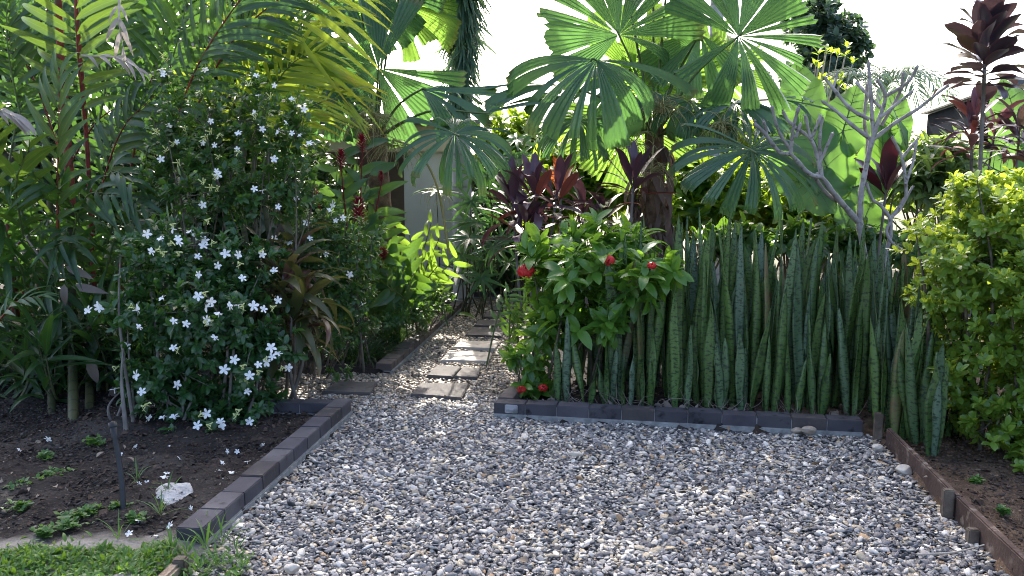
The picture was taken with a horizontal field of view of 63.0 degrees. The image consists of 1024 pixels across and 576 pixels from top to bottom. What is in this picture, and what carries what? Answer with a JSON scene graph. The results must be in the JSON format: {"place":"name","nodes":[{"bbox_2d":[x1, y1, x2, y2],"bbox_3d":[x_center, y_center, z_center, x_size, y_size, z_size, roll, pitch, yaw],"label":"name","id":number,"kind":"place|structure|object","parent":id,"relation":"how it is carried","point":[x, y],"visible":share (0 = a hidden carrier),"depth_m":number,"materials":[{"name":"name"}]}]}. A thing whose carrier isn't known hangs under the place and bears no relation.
{"place":"outdoors","nodes":[
{"label":"outdoors","id":0,"kind":"place"},
{"bbox_2d":[0,531,256,575],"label":"lawn grass","id":1,"kind":"structure","parent":0,"point":[36,555],"depth_m":3.26,"materials":[{"name":"green plant"}]},
{"bbox_2d":[43,83,487,287],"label":"house","id":2,"kind":"structure","parent":0,"point":[414,208],"depth_m":11.56,"materials":[{"name":"paint"}]},
{"bbox_2d":[169,299,534,396],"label":"path gravel","id":3,"kind":"structure","parent":0,"point":[441,342],"depth_m":6.71,"materials":[{"name":"grey gravel"}]},
{"bbox_2d":[245,205,338,388],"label":"strap leaf plant","id":4,"kind":"object","parent":3,"relation":"on","point":[288,235],"visible":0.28,"depth_m":5.99,"materials":[{"name":"green plant"}]},
{"bbox_2d":[411,154,531,318],"bbox_3d":[-0.416,-0.582,9.338,1.154,1.838,1.280,-4,8,-31],"label":"lady palm","id":5,"kind":"object","parent":3,"relation":"on","point":[466,223],"visible":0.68,"depth_m":9.14,"materials":[{"name":"green plant"}]},
{"bbox_2d":[485,282,533,366],"bbox_3d":[-0.003,0.308,6.826,0.362,0.693,0.463,-5,9,-33],"label":"shell ginger","id":6,"kind":"object","parent":3,"relation":"on","point":[513,315],"visible":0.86,"depth_m":6.84,"materials":[{"name":"green plant"}]},
{"bbox_2d":[481,133,539,305],"bbox_3d":[0.451,-0.836,10.135,1.302,2.138,1.214,-5,9,-34],"label":"lady palm","id":7,"kind":"object","parent":3,"relation":"on","point":[510,141],"visible":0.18,"depth_m":10.03,"materials":[{"name":"green plant"}]},
{"bbox_2d":[317,332,411,367],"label":"mondo grass","id":8,"kind":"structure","parent":0,"point":[374,348],"depth_m":7.07,"materials":[{"name":"green plant"}]},
{"bbox_2d":[0,191,967,284],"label":"ground","id":9,"kind":"structure","parent":0,"point":[901,217],"depth_m":32.18,"materials":[{"name":"plant"}]},
{"bbox_2d":[776,0,875,101],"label":"shade tree","id":10,"kind":"object","parent":9,"relation":"on","point":[832,27],"visible":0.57,"depth_m":16.02,"materials":[{"name":"green plant"}]},
{"bbox_2d":[811,38,856,272],"bbox_3d":[5.056,-2.106,13.627,1.064,3.808,2.534,4,8,28],"label":"twiggy tree","id":11,"kind":"object","parent":9,"relation":"on","point":[832,51],"visible":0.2,"depth_m":13.41,"materials":[{"name":"yellow plant"}]},
{"bbox_2d":[822,61,961,204],"bbox_3d":[6.484,-2.167,14.868,2.747,3.596,2.733,0,7,0],"label":"distant palm","id":12,"kind":"object","parent":9,"relation":"on","point":[888,78],"visible":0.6,"depth_m":14.07,"materials":[{"name":"plant"}]},
{"bbox_2d":[921,80,1023,207],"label":"neighbour house","id":13,"kind":"structure","parent":9,"relation":"on","point":[942,112],"depth_m":11.82,"materials":[{"name":"metal"}]},
{"bbox_2d":[0,277,1023,575],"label":"soil","id":14,"kind":"structure","parent":0,"point":[196,483],"depth_m":4.39,"materials":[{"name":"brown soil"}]},
{"bbox_2d":[0,0,179,321],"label":"shade tree","id":15,"kind":"object","parent":14,"relation":"on","point":[51,158],"visible":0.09,"depth_m":8.68,"materials":[{"name":"green plant"}]},
{"bbox_2d":[0,187,225,412],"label":"young palm thicket","id":16,"kind":"object","parent":14,"relation":"on","point":[45,338],"visible":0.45,"depth_m":5.86,"materials":[{"name":"plant"}]},
{"bbox_2d":[108,421,125,508],"bbox_3d":[-1.808,0.845,3.846,0.038,0.434,0.223,-5,9,-35],"label":"pipe riser","id":17,"kind":"object","parent":14,"relation":"on","point":[112,425],"visible":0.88,"depth_m":3.84,"materials":[{"name":"plastic"}]},
{"bbox_2d":[0,381,317,536],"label":"soil crumbs","id":18,"kind":"object","parent":14,"relation":"on","point":[57,446],"visible":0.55,"depth_m":4.59,"materials":[{"name":"brown soil"}]},
{"bbox_2d":[155,483,192,504],"bbox_3d":[-1.607,0.998,3.962,0.198,0.110,0.206,-4,8,-26],"label":"rock","id":19,"kind":"object","parent":14,"relation":"on","point":[181,490],"visible":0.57,"depth_m":3.96,"materials":[{"name":"white stone"}]},
{"bbox_2d":[0,0,349,420],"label":"red stemmed palm","id":20,"kind":"object","parent":14,"relation":"on","point":[49,38],"visible":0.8,"depth_m":6.07,"materials":[{"name":"plant"}]},
{"bbox_2d":[42,0,335,292],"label":"shade tree","id":21,"kind":"object","parent":14,"relation":"on","point":[260,158],"visible":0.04,"depth_m":9.02,"materials":[{"name":"green plant"}]},
{"bbox_2d":[84,213,309,433],"bbox_3d":[-1.992,0.202,5.354,1.362,1.370,1.177,0,7,0],"label":"white flowered bush","id":22,"kind":"object","parent":14,"relation":"on","point":[194,330],"visible":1,"depth_m":5.23,"materials":[{"name":"green plant"}]},
{"bbox_2d":[83,143,338,352],"bbox_3d":[-2.709,-0.385,7.757,2.439,1.944,1.382,0,7,0],"label":"dark shrub","id":23,"kind":"object","parent":14,"relation":"on","point":[218,229],"visible":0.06,"depth_m":7.64,"materials":[{"name":"green plant"}]},
{"bbox_2d":[132,52,326,398],"bbox_3d":[-1.988,-0.413,5.910,1.381,2.412,0.939,0,7,0],"label":"white flowered bush","id":24,"kind":"object","parent":14,"relation":"on","point":[212,134],"visible":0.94,"depth_m":5.78,"materials":[{"name":"green plant"}]},
{"bbox_2d":[185,396,332,414],"bbox_3d":[-1.676,0.792,5.513,1.004,0.114,0.120,1,7,6],"label":"block edging","id":25,"kind":"object","parent":14,"relation":"on","point":[299,406],"visible":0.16,"depth_m":5.43,"materials":[{"name":"grey concrete"}]},
{"bbox_2d":[176,399,352,548],"bbox_3d":[-1.222,0.917,4.487,0.125,0.120,2.079,1,7,6],"label":"block edging","id":26,"kind":"object","parent":14,"relation":"on","point":[250,486],"visible":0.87,"depth_m":4.16,"materials":[{"name":"grey concrete"}]},
{"bbox_2d":[151,0,393,351],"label":"golden cane palm","id":27,"kind":"object","parent":14,"relation":"on","point":[318,66],"visible":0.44,"depth_m":6.84,"materials":[{"name":"green plant"}]},
{"bbox_2d":[271,188,389,382],"bbox_3d":[-1.376,-0.024,6.468,0.824,1.504,1.056,0,7,0],"label":"white flowered bush","id":28,"kind":"object","parent":14,"relation":"on","point":[350,296],"visible":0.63,"depth_m":6.42,"materials":[{"name":"green plant"}]},
{"bbox_2d":[286,134,393,321],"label":"dark shrub","id":29,"kind":"object","parent":14,"relation":"on","point":[326,177],"visible":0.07,"depth_m":8.78,"materials":[{"name":"green plant"}]},
{"bbox_2d":[322,381,377,395],"bbox_3d":[-1.177,0.747,6.163,0.360,0.040,0.323,1,7,7],"label":"stepping stone","id":30,"kind":"object","parent":14,"relation":"on","point":[342,388],"visible":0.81,"depth_m":6.10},
{"bbox_2d":[306,133,409,343],"bbox_3d":[-1.398,-0.403,7.492,0.933,1.937,0.764,-3,8,-23],"label":"red ginger","id":31,"kind":"object","parent":14,"relation":"on","point":[369,195],"visible":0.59,"depth_m":7.42,"materials":[{"name":"green plant"}]},
{"bbox_2d":[224,0,561,330],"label":"fan palm","id":32,"kind":"object","parent":14,"relation":"on","point":[425,22],"visible":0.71,"depth_m":8.06,"materials":[{"name":"green plant"}]},
{"bbox_2d":[360,235,441,339],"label":"shrub","id":33,"kind":"object","parent":14,"relation":"on","point":[418,287],"visible":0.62,"depth_m":7.63,"materials":[{"name":"green plant"}]},
{"bbox_2d":[373,288,457,333],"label":"shrub","id":34,"kind":"object","parent":14,"relation":"on","point":[393,322],"visible":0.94,"depth_m":7.64,"materials":[{"name":"green plant"}]},
{"bbox_2d":[376,301,462,373],"bbox_3d":[-0.838,0.428,8.442,0.140,0.106,3.574,1,7,6],"label":"block edging","id":35,"kind":"object","parent":14,"relation":"on","point":[396,361],"visible":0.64,"depth_m":7.54,"materials":[{"name":"grey concrete"}]},
{"bbox_2d":[395,209,472,324],"bbox_3d":[-0.835,-0.160,8.351,0.382,1.242,0.950,-7,10,-43],"label":"shell ginger","id":36,"kind":"object","parent":14,"relation":"on","point":[441,277],"visible":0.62,"depth_m":8.24,"materials":[{"name":"green plant"}]},
{"bbox_2d":[410,383,469,400],"bbox_3d":[-0.524,0.757,6.076,0.378,0.040,0.422,1,7,5],"label":"stepping stone","id":37,"kind":"object","parent":14,"relation":"on","point":[453,391],"visible":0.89,"depth_m":6.04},
{"bbox_2d":[427,365,480,380],"bbox_3d":[-0.447,0.680,6.670,0.446,0.046,0.360,2,7,13],"label":"stepping stone","id":38,"kind":"object","parent":14,"relation":"on","point":[451,372],"visible":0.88,"depth_m":6.61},
{"bbox_2d":[430,0,499,302],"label":"foxtail palm","id":39,"kind":"object","parent":14,"relation":"on","point":[468,45],"visible":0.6,"depth_m":8.83,"materials":[{"name":"plant"}]},
{"bbox_2d":[441,350,491,364],"bbox_3d":[-0.383,0.606,7.284,0.409,0.040,0.434,1,7,6],"label":"stepping stone","id":40,"kind":"object","parent":14,"relation":"on","point":[458,356],"visible":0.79,"depth_m":7.23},
{"bbox_2d":[450,150,577,299],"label":"dark shrub","id":41,"kind":"object","parent":14,"relation":"on","point":[506,277],"visible":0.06,"depth_m":10.88,"materials":[{"name":"green plant"}]},
{"bbox_2d":[498,337,554,399],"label":"ixora bush","id":42,"kind":"object","parent":14,"relation":"on","point":[534,382],"visible":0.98,"depth_m":5.80,"materials":[{"name":"green plant"}]},
{"bbox_2d":[470,103,585,272],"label":"leafy hedge shrub","id":43,"kind":"object","parent":14,"relation":"on","point":[516,123],"visible":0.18,"depth_m":12.46,"materials":[{"name":"green plant"}]},
{"bbox_2d":[478,152,596,357],"bbox_3d":[0.187,-0.256,7.110,0.962,1.798,0.912,-6,10,-42],"label":"cordyline","id":44,"kind":"object","parent":14,"relation":"on","point":[525,210],"visible":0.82,"depth_m":6.95,"materials":[{"name":"purple plant"}]},
{"bbox_2d":[553,316,571,401],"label":"snake plant","id":45,"kind":"object","parent":14,"relation":"on","point":[561,376],"visible":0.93,"depth_m":5.58,"materials":[{"name":"green plant"}]},
{"bbox_2d":[149,390,1009,575],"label":"gravel","id":46,"kind":"structure","parent":14,"relation":"on","point":[818,554],"depth_m":3.94,"materials":[{"name":"grey gravel"}]},
{"bbox_2d":[229,239,360,398],"bbox_3d":[-1.449,0.247,5.703,0.917,1.156,0.853,-5,9,-37],"label":"strap leaf plant","id":47,"kind":"object","parent":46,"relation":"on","point":[300,294],"visible":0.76,"depth_m":5.59,"materials":[{"name":"green plant"}]},
{"bbox_2d":[522,138,644,317],"bbox_3d":[0.794,-0.703,9.536,1.729,2.086,1.140,2,8,19],"label":"broad leaf shrub","id":48,"kind":"object","parent":14,"relation":"on","point":[588,181],"visible":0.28,"depth_m":9.28,"materials":[{"name":"purple plant"}]},
{"bbox_2d":[570,331,597,404],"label":"snake plant","id":49,"kind":"object","parent":14,"relation":"on","point":[577,365],"visible":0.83,"depth_m":5.62,"materials":[{"name":"green plant"}]},
{"bbox_2d":[555,179,643,307],"bbox_3d":[0.752,-0.225,7.703,0.657,1.587,0.799,-4,8,-29],"label":"cordyline","id":50,"kind":"object","parent":14,"relation":"on","point":[603,203],"visible":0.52,"depth_m":7.58,"materials":[{"name":"purple plant"}]},
{"bbox_2d":[511,207,693,396],"bbox_3d":[0.590,0.130,5.814,1.220,1.365,1.101,0,7,0],"label":"ixora bush","id":51,"kind":"object","parent":14,"relation":"on","point":[565,271],"visible":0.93,"depth_m":5.67,"materials":[{"name":"green plant"}]},
{"bbox_2d":[597,308,618,403],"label":"snake plant","id":52,"kind":"object","parent":14,"relation":"on","point":[609,382],"visible":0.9,"depth_m":5.60,"materials":[{"name":"green plant"}]},
{"bbox_2d":[600,263,621,399],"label":"snake plant","id":53,"kind":"object","parent":14,"relation":"on","point":[608,269],"visible":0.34,"depth_m":5.65,"materials":[{"name":"green plant"}]},
{"bbox_2d":[615,234,635,384],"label":"snake plant","id":54,"kind":"object","parent":14,"relation":"on","point":[627,341],"visible":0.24,"depth_m":5.69,"materials":[{"name":"green plant"}]},
{"bbox_2d":[592,140,680,231],"bbox_3d":[1.021,-0.336,7.283,0.640,1.909,0.794,-5,9,-34],"label":"cordyline","id":55,"kind":"object","parent":14,"relation":"on","point":[632,168],"visible":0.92,"depth_m":7.10,"materials":[{"name":"purple plant"}]},
{"bbox_2d":[632,227,655,399],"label":"snake plant","id":56,"kind":"object","parent":14,"relation":"on","point":[649,317],"visible":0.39,"depth_m":5.69,"materials":[{"name":"green plant"}]},
{"bbox_2d":[639,322,656,405],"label":"snake plant","id":57,"kind":"object","parent":14,"relation":"on","point":[652,371],"visible":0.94,"depth_m":5.50,"materials":[{"name":"green plant"}]},
{"bbox_2d":[632,222,665,400],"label":"snake plant","id":58,"kind":"object","parent":14,"relation":"on","point":[659,328],"visible":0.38,"depth_m":5.67,"materials":[{"name":"green plant"}]},
{"bbox_2d":[484,0,833,257],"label":"fan palm","id":59,"kind":"object","parent":14,"relation":"on","point":[665,70],"visible":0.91,"depth_m":7.42,"materials":[{"name":"green plant"}]},
{"bbox_2d":[661,242,694,398],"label":"snake plant","id":60,"kind":"object","parent":14,"relation":"on","point":[665,360],"visible":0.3,"depth_m":5.77,"materials":[{"name":"green plant"}]},
{"bbox_2d":[493,399,863,436],"bbox_3d":[1.004,0.820,5.274,2.269,0.118,0.130,1,7,11],"label":"block edging","id":61,"kind":"object","parent":14,"relation":"on","point":[712,418],"visible":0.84,"depth_m":5.22,"materials":[{"name":"grey concrete"}]},
{"bbox_2d":[669,287,692,407],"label":"snake plant","id":62,"kind":"object","parent":14,"relation":"on","point":[674,350],"visible":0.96,"depth_m":5.46,"materials":[{"name":"green plant"}]},
{"bbox_2d":[669,212,710,401],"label":"snake plant","id":63,"kind":"object","parent":14,"relation":"on","point":[682,317],"visible":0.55,"depth_m":5.62,"materials":[{"name":"green plant"}]},
{"bbox_2d":[532,380,869,416],"bbox_3d":[1.156,0.736,5.399,2.125,0.263,0.412,2,7,12],"label":"dry leaf debris","id":64,"kind":"object","parent":14,"relation":"on","point":[666,403],"visible":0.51,"depth_m":5.44,"materials":[{"name":"brown plant"}]},
{"bbox_2d":[692,233,715,405],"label":"snake plant","id":65,"kind":"object","parent":14,"relation":"on","point":[705,305],"visible":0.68,"depth_m":5.55,"materials":[{"name":"green plant"}]},
{"bbox_2d":[696,302,714,407],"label":"snake plant","id":66,"kind":"object","parent":14,"relation":"on","point":[708,355],"visible":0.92,"depth_m":5.43,"materials":[{"name":"green plant"}]},
{"bbox_2d":[684,225,737,397],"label":"snake plant","id":67,"kind":"object","parent":14,"relation":"on","point":[694,285],"visible":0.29,"depth_m":5.86,"materials":[{"name":"green plant"}]},
{"bbox_2d":[638,149,786,269],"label":"broad leaf shrub","id":68,"kind":"object","parent":14,"relation":"on","point":[689,205],"visible":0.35,"depth_m":9.08,"materials":[{"name":"green plant"}]},
{"bbox_2d":[710,210,730,400],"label":"snake plant","id":69,"kind":"object","parent":14,"relation":"on","point":[721,330],"visible":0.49,"depth_m":5.58,"materials":[{"name":"green plant"}]},
{"bbox_2d":[714,338,729,409],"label":"snake plant","id":70,"kind":"object","parent":14,"relation":"on","point":[722,378],"visible":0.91,"depth_m":5.39,"materials":[{"name":"green plant"}]},
{"bbox_2d":[713,220,748,407],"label":"snake plant","id":71,"kind":"object","parent":14,"relation":"on","point":[729,320],"visible":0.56,"depth_m":5.52,"materials":[{"name":"green plant"}]},
{"bbox_2d":[734,223,761,405],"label":"snake plant","id":72,"kind":"object","parent":14,"relation":"on","point":[740,311],"visible":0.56,"depth_m":5.49,"materials":[{"name":"green plant"}]},
{"bbox_2d":[735,321,769,410],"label":"snake plant","id":73,"kind":"object","parent":14,"relation":"on","point":[741,375],"visible":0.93,"depth_m":5.37,"materials":[{"name":"green plant"}]},
{"bbox_2d":[748,219,779,401],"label":"snake plant","id":74,"kind":"object","parent":14,"relation":"on","point":[761,255],"visible":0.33,"depth_m":5.64,"materials":[{"name":"green plant"}]},
{"bbox_2d":[762,286,786,411],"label":"snake plant","id":75,"kind":"object","parent":14,"relation":"on","point":[781,352],"visible":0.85,"depth_m":5.28,"materials":[{"name":"green plant"}]},
{"bbox_2d":[764,220,796,408],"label":"snake plant","id":76,"kind":"object","parent":14,"relation":"on","point":[789,280],"visible":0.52,"depth_m":5.38,"materials":[{"name":"green plant"}]},
{"bbox_2d":[784,335,806,412],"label":"snake plant","id":77,"kind":"object","parent":14,"relation":"on","point":[800,390],"visible":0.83,"depth_m":5.35,"materials":[{"name":"green plant"}]},
{"bbox_2d":[788,243,817,402],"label":"snake plant","id":78,"kind":"object","parent":14,"relation":"on","point":[811,305],"visible":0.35,"depth_m":5.60,"materials":[{"name":"green plant"}]},
{"bbox_2d":[792,240,825,408],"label":"snake plant","id":79,"kind":"object","parent":14,"relation":"on","point":[798,322],"visible":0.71,"depth_m":5.42,"materials":[{"name":"green plant"}]},
{"bbox_2d":[689,210,929,286],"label":"broad leaf shrub","id":80,"kind":"object","parent":14,"relation":"on","point":[790,230],"visible":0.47,"depth_m":7.80,"materials":[{"name":"green plant"}]},
{"bbox_2d":[807,315,830,414],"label":"snake plant","id":81,"kind":"object","parent":14,"relation":"on","point":[819,391],"visible":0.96,"depth_m":5.32,"materials":[{"name":"green plant"}]},
{"bbox_2d":[747,149,900,280],"bbox_3d":[3.338,-0.593,9.167,1.555,1.966,1.381,0,7,0],"label":"broad leaf shrub","id":82,"kind":"object","parent":14,"relation":"on","point":[807,214],"visible":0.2,"depth_m":8.80,"materials":[{"name":"green plant"}]},
{"bbox_2d":[816,226,839,375],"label":"snake plant","id":83,"kind":"object","parent":14,"relation":"on","point":[822,290],"visible":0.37,"depth_m":5.60,"materials":[{"name":"green plant"}]},
{"bbox_2d":[768,63,916,278],"bbox_3d":[3.418,-0.919,8.512,1.609,2.814,1.057,0,7,0],"label":"elephant ear","id":84,"kind":"object","parent":14,"relation":"on","point":[842,173],"visible":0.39,"depth_m":8.45},
{"bbox_2d":[832,234,858,403],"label":"snake plant","id":85,"kind":"object","parent":14,"relation":"on","point":[849,283],"visible":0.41,"depth_m":5.53,"materials":[{"name":"green plant"}]},
{"bbox_2d":[826,235,865,407],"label":"snake plant","id":86,"kind":"object","parent":14,"relation":"on","point":[835,399],"visible":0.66,"depth_m":5.47,"materials":[{"name":"green plant"}]},
{"bbox_2d":[837,297,863,415],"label":"snake plant","id":87,"kind":"object","parent":14,"relation":"on","point":[844,368],"visible":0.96,"depth_m":5.32,"materials":[{"name":"green plant"}]},
{"bbox_2d":[753,61,948,257],"bbox_3d":[2.702,-0.885,6.896,1.580,1.982,0.531,0,7,0],"label":"frangipani tree","id":88,"kind":"object","parent":14,"relation":"on","point":[834,196],"visible":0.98,"depth_m":6.84,"materials":[{"name":"grey plant"}]},
{"bbox_2d":[855,256,895,411],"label":"snake plant","id":89,"kind":"object","parent":14,"relation":"on","point":[866,301],"visible":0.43,"depth_m":5.40,"materials":[{"name":"green plant"}]},
{"bbox_2d":[867,245,897,406],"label":"snake plant","id":90,"kind":"object","parent":14,"relation":"on","point":[879,277],"visible":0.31,"depth_m":5.44,"materials":[{"name":"green plant"}]},
{"bbox_2d":[854,137,916,260],"bbox_3d":[3.322,-0.384,7.570,0.478,1.935,0.480,7,10,43],"label":"cordyline","id":91,"kind":"object","parent":14,"relation":"on","point":[889,172],"visible":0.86,"depth_m":7.40,"materials":[{"name":"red plant"}]},
{"bbox_2d":[869,318,909,433],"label":"snake plant","id":92,"kind":"object","parent":14,"relation":"on","point":[878,365],"visible":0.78,"depth_m":4.97,"materials":[{"name":"green plant"}]},
{"bbox_2d":[879,262,904,414],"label":"snake plant","id":93,"kind":"object","parent":14,"relation":"on","point":[884,291],"visible":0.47,"depth_m":5.30,"materials":[{"name":"green plant"}]},
{"bbox_2d":[865,135,919,267],"bbox_3d":[3.308,-0.626,7.275,0.459,1.384,0.229,0,7,0],"label":"frangipani tree","id":94,"kind":"object","parent":14,"relation":"on","point":[889,226],"visible":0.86,"depth_m":7.24,"materials":[{"name":"grey plant"}]},
{"bbox_2d":[871,249,917,410],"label":"snake plant","id":95,"kind":"object","parent":14,"relation":"on","point":[893,323],"visible":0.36,"depth_m":5.31,"materials":[{"name":"green plant"}]},
{"bbox_2d":[889,303,929,440],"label":"snake plant","id":96,"kind":"object","parent":14,"relation":"on","point":[896,419],"visible":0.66,"depth_m":4.83,"materials":[{"name":"green plant"}]},
{"bbox_2d":[897,284,932,399],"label":"snake plant","id":97,"kind":"object","parent":14,"relation":"on","point":[902,326],"visible":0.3,"depth_m":4.94,"materials":[{"name":"green plant"}]},
{"bbox_2d":[897,318,944,444],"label":"snake plant","id":98,"kind":"object","parent":14,"relation":"on","point":[913,411],"visible":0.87,"depth_m":4.77,"materials":[{"name":"green plant"}]},
{"bbox_2d":[924,352,948,456],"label":"snake plant","id":99,"kind":"object","parent":14,"relation":"on","point":[935,409],"visible":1,"depth_m":4.53,"materials":[{"name":"green plant"}]},
{"bbox_2d":[881,125,991,294],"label":"shrub","id":100,"kind":"object","parent":14,"relation":"on","point":[925,182],"visible":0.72,"depth_m":8.24,"materials":[{"name":"green plant"}]},
{"bbox_2d":[873,412,1023,575],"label":"timber board","id":101,"kind":"object","parent":14,"relation":"on","point":[976,524],"visible":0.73,"depth_m":3.77,"materials":[{"name":"brown wood"}]},
{"bbox_2d":[885,417,1023,549],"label":"bed crumbs","id":102,"kind":"object","parent":14,"relation":"on","point":[1006,500],"visible":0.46,"depth_m":4.29,"materials":[{"name":"brown soil"}]},
{"bbox_2d":[886,166,1023,472],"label":"murraya bush","id":103,"kind":"object","parent":14,"relation":"on","point":[978,269],"visible":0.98,"depth_m":4.59,"materials":[{"name":"green plant"}]},
{"bbox_2d":[928,80,1023,173],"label":"cordyline","id":104,"kind":"object","parent":14,"relation":"on","point":[971,107],"visible":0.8,"depth_m":7.61,"materials":[{"name":"purple plant"}]},
{"bbox_2d":[932,0,1023,317],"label":"cordyline","id":105,"kind":"object","parent":14,"relation":"on","point":[983,40],"visible":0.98,"depth_m":7.12,"materials":[{"name":"purple plant"}]},
{"bbox_2d":[961,79,1023,188],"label":"elephant ear","id":106,"kind":"object","parent":14,"relation":"on","point":[1015,94],"visible":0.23,"depth_m":8.49},
{"bbox_2d":[967,97,1023,174],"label":"cordyline","id":107,"kind":"object","parent":14,"relation":"on","point":[1018,154],"visible":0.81,"depth_m":7.46,"materials":[{"name":"plant"}]},
{"bbox_2d":[3,0,1023,180],"label":"sky","id":108,"kind":"structure","parent":0,"point":[912,31],"materials":[{"name":"white"}]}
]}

